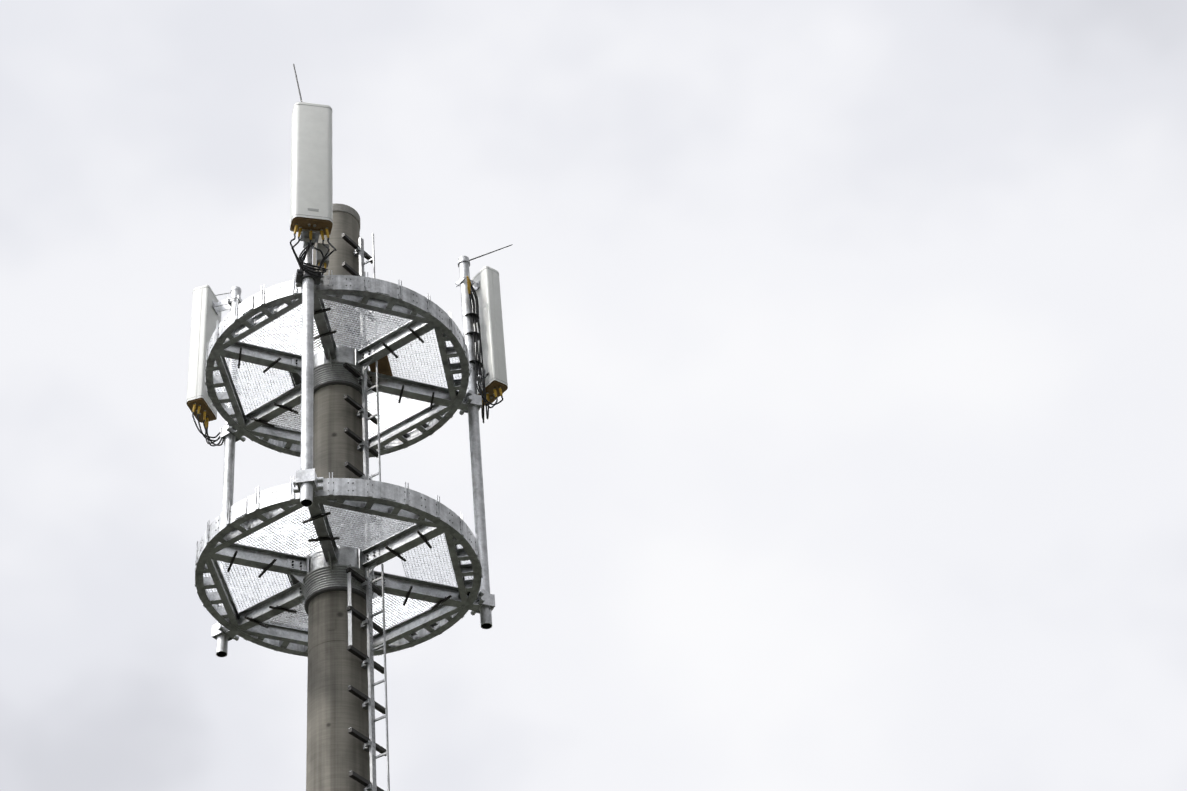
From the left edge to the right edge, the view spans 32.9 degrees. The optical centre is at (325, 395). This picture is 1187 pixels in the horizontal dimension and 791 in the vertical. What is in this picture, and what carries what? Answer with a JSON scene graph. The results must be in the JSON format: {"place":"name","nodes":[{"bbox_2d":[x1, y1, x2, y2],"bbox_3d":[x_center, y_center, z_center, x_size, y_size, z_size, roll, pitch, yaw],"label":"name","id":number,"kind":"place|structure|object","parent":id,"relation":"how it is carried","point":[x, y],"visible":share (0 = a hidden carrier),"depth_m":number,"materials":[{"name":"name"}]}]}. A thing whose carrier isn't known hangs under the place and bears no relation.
{"place":"outdoors","nodes":[
{"label":"outdoors","id":0,"kind":"place"},
{"bbox_2d":[293,64,311,263],"bbox_3d":[-0.262,-2.594,22.360,0.243,3.421,0.102,1,-40,-1],"label":"lightning rod","id":1,"kind":"object","parent":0,"point":[308,258],"visible":0.12,"depth_m":21.47,"materials":[{"name":"grey metal"}]},
{"bbox_2d":[290,102,332,239],"bbox_3d":[-0.152,-2.449,22.067,0.468,2.037,0.431,1,-40,-1],"label":"panel antenna","id":2,"kind":"object","parent":1,"relation":"attached to","point":[311,200],"visible":1,"depth_m":21.87,"materials":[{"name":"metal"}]},
{"bbox_2d":[290,234,336,276],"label":"cables","id":3,"kind":"object","parent":2,"relation":"attached to","point":[300,259],"visible":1,"depth_m":21.25,"materials":[{"name":"black rubber"}]},
{"bbox_2d":[295,229,328,288],"bbox_3d":[-0.138,-1.468,21.414,0.363,0.600,0.358,1,-40,-1],"label":"mounting bracket","id":4,"kind":"object","parent":1,"relation":"attached to","point":[305,239],"visible":0.65,"depth_m":21.45,"materials":[{"name":"grey metal"}]},
{"bbox_2d":[0,0,1186,790],"label":"sky","id":5,"kind":"structure","parent":0,"point":[836,440],"materials":[{"name":"white"}]},
{"label":"ground","id":6,"kind":"structure","parent":0,"visible":0},
{"bbox_2d":[306,211,369,790],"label":"concrete pole","id":7,"kind":"object","parent":6,"relation":"on","point":[336,753],"visible":0.52,"depth_m":19.93,"materials":[{"name":"grey concrete"}]},
{"bbox_2d":[301,564,375,599],"bbox_3d":[0.138,2.088,20.592,0.785,0.242,0.785,1,-40,-1],"label":"collar","id":8,"kind":"object","parent":7,"relation":"attached to","point":[314,580],"visible":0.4,"depth_m":20.36,"materials":[{"name":"metal"}]},
{"bbox_2d":[304,586,372,614],"bbox_3d":[0.138,2.192,20.505,0.710,0.031,0.710,1,-40,-1],"label":"collar ring","id":9,"kind":"object","parent":7,"relation":"attached to","point":[310,597],"visible":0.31,"depth_m":20.29,"materials":[{"name":"grey metal"}]},
{"bbox_2d":[333,203,359,228],"bbox_3d":[0.138,-2.097,24.095,0.588,0.137,0.588,1,-40,-1],"label":"cap","id":10,"kind":"object","parent":7,"relation":"on","point":[346,209],"visible":0.12,"depth_m":23.89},
{"bbox_2d":[213,273,481,452],"bbox_3d":[0.247,-0.247,22.465,3.159,0.370,3.090,1,-40,-1],"label":"platform frame","id":11,"kind":"object","parent":7,"relation":"attached to","point":[444,399],"visible":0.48,"depth_m":22.41,"materials":[{"name":"grey metal"}]},
{"bbox_2d":[238,308,434,443],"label":"platform cable rails","id":12,"kind":"object","parent":11,"relation":"attached to","point":[318,337],"visible":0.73,"depth_m":22.25,"materials":[{"name":"black metal"}]},
{"bbox_2d":[213,299,460,438],"bbox_3d":[0.138,-0.339,22.623,2.980,0.020,2.980,1,-40,-1],"label":"platform grating","id":13,"kind":"object","parent":11,"relation":"on","point":[280,424],"visible":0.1,"depth_m":22.54,"materials":[{"name":"metal"}]},
{"bbox_2d":[205,270,469,457],"bbox_3d":[0.138,-0.292,22.584,3.018,0.280,3.018,1,-40,-1],"label":"platform rim","id":14,"kind":"object","parent":11,"relation":"attached to","point":[427,308],"visible":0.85,"depth_m":21.78,"materials":[{"name":"grey metal"}]},
{"bbox_2d":[289,355,392,386],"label":"platform upper hatch covers","id":15,"kind":"object","parent":11,"relation":"on","point":[384,367],"visible":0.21,"depth_m":22.64,"materials":[{"name":"brown"}]},
{"bbox_2d":[313,361,369,392],"bbox_3d":[0.138,-0.048,22.380,0.754,0.242,0.754,1,-40,-1],"label":"mast collar","id":16,"kind":"object","parent":11,"relation":"attached to","point":[323,372],"visible":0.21,"depth_m":22.15,"materials":[{"name":"metal"}]},
{"bbox_2d":[313,380,361,394],"bbox_3d":[0.138,0.056,22.293,0.679,0.031,0.679,1,-40,-1],"label":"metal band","id":17,"kind":"object","parent":16,"relation":"attached to","point":[337,382],"visible":0.29,"depth_m":22.07,"materials":[{"name":"grey metal"}]},
{"bbox_2d":[203,468,494,651],"bbox_3d":[0.248,1.851,20.633,3.159,0.370,3.206,1,-40,-1],"label":"platform frame","id":18,"kind":"object","parent":7,"relation":"attached to","point":[300,568],"visible":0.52,"depth_m":20.61,"materials":[{"name":"grey metal"}]},
{"bbox_2d":[216,286,240,656],"bbox_3d":[-1.122,0.738,23.151,0.146,5.397,0.146,1,-40,-1],"label":"antenna pipe","id":19,"kind":"object","parent":18,"relation":"on","point":[227,497],"visible":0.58,"depth_m":22.94,"materials":[{"name":"grey metal"}]},
{"bbox_2d":[192,412,224,445],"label":"cables","id":20,"kind":"object","parent":19,"relation":"attached to","point":[207,437],"visible":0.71,"depth_m":23.55,"materials":[{"name":"black rubber"}]},
{"bbox_2d":[186,285,241,427],"bbox_3d":[-1.319,-0.515,24.299,0.616,2.037,0.455,-14,-42,16],"label":"panel antenna","id":21,"kind":"object","parent":19,"relation":"attached to","point":[208,308],"visible":0.83,"depth_m":24.21,"materials":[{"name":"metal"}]},
{"bbox_2d":[287,574,298,585],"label":"platform lower hatch covers","id":22,"kind":"object","parent":18,"relation":"on","point":[294,580],"depth_m":21.04,"materials":[{"name":"grey metal"}]},
{"bbox_2d":[299,277,313,506],"bbox_3d":[-0.182,-0.123,20.305,0.146,3.065,0.146,1,-40,-1],"label":"antenna pipe","id":23,"kind":"object","parent":18,"relation":"on","point":[307,380],"visible":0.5,"depth_m":20.21,"materials":[{"name":"grey metal"}]},
{"bbox_2d":[203,505,472,634],"bbox_3d":[0.138,1.796,20.836,2.980,0.020,2.980,1,-40,-1],"label":"platform grating","id":24,"kind":"object","parent":18,"relation":"on","point":[304,626],"visible":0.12,"depth_m":20.69,"materials":[{"name":"metal"}]},
{"bbox_2d":[195,472,482,656],"bbox_3d":[0.138,1.843,20.797,3.018,0.280,3.018,1,-40,-1],"label":"platform rim","id":25,"kind":"object","parent":18,"relation":"on","point":[232,517],"visible":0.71,"depth_m":19.97,"materials":[{"name":"grey metal"}]},
{"bbox_2d":[227,512,451,627],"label":"platform cable rails","id":26,"kind":"object","parent":18,"relation":"attached to","point":[330,539],"visible":0.73,"depth_m":20.43,"materials":[{"name":"black metal"}]},
{"bbox_2d":[458,256,491,628],"bbox_3d":[1.717,0.383,22.727,0.146,5.397,0.146,1,-40,-1],"label":"antenna pipe","id":27,"kind":"object","parent":18,"relation":"attached to","point":[478,498],"visible":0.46,"depth_m":22.37,"materials":[{"name":"grey metal"}]},
{"bbox_2d":[455,266,507,406],"bbox_3d":[1.843,-0.721,23.758,0.496,2.037,0.455,23,-45,-25],"label":"panel antenna","id":28,"kind":"object","parent":27,"relation":"attached to","point":[485,281],"visible":0.58,"depth_m":23.66,"materials":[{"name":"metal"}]},
{"bbox_2d":[464,276,502,422],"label":"cables","id":29,"kind":"object","parent":27,"relation":"attached to","point":[474,315],"visible":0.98,"depth_m":23.42,"materials":[{"name":"black rubber"}]},
{"bbox_2d":[458,244,511,266],"bbox_3d":[1.971,-1.758,24.405,0.691,0.225,0.155,-12,-41,14],"label":"lightning rod","id":30,"kind":"object","parent":27,"relation":"attached to","point":[464,259],"visible":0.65,"depth_m":24.42,"materials":[{"name":"metal"}]},
{"bbox_2d":[343,233,389,790],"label":"ladder rail","id":31,"kind":"object","parent":7,"relation":"attached to","point":[367,624],"visible":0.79,"depth_m":20.09,"materials":[{"name":"grey metal"}]},
{"bbox_2d":[341,233,386,790],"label":"pegs","id":32,"kind":"object","parent":31,"relation":"attached to","point":[360,579],"visible":0.54,"depth_m":20.28,"materials":[{"name":"black metal"}]}
]}

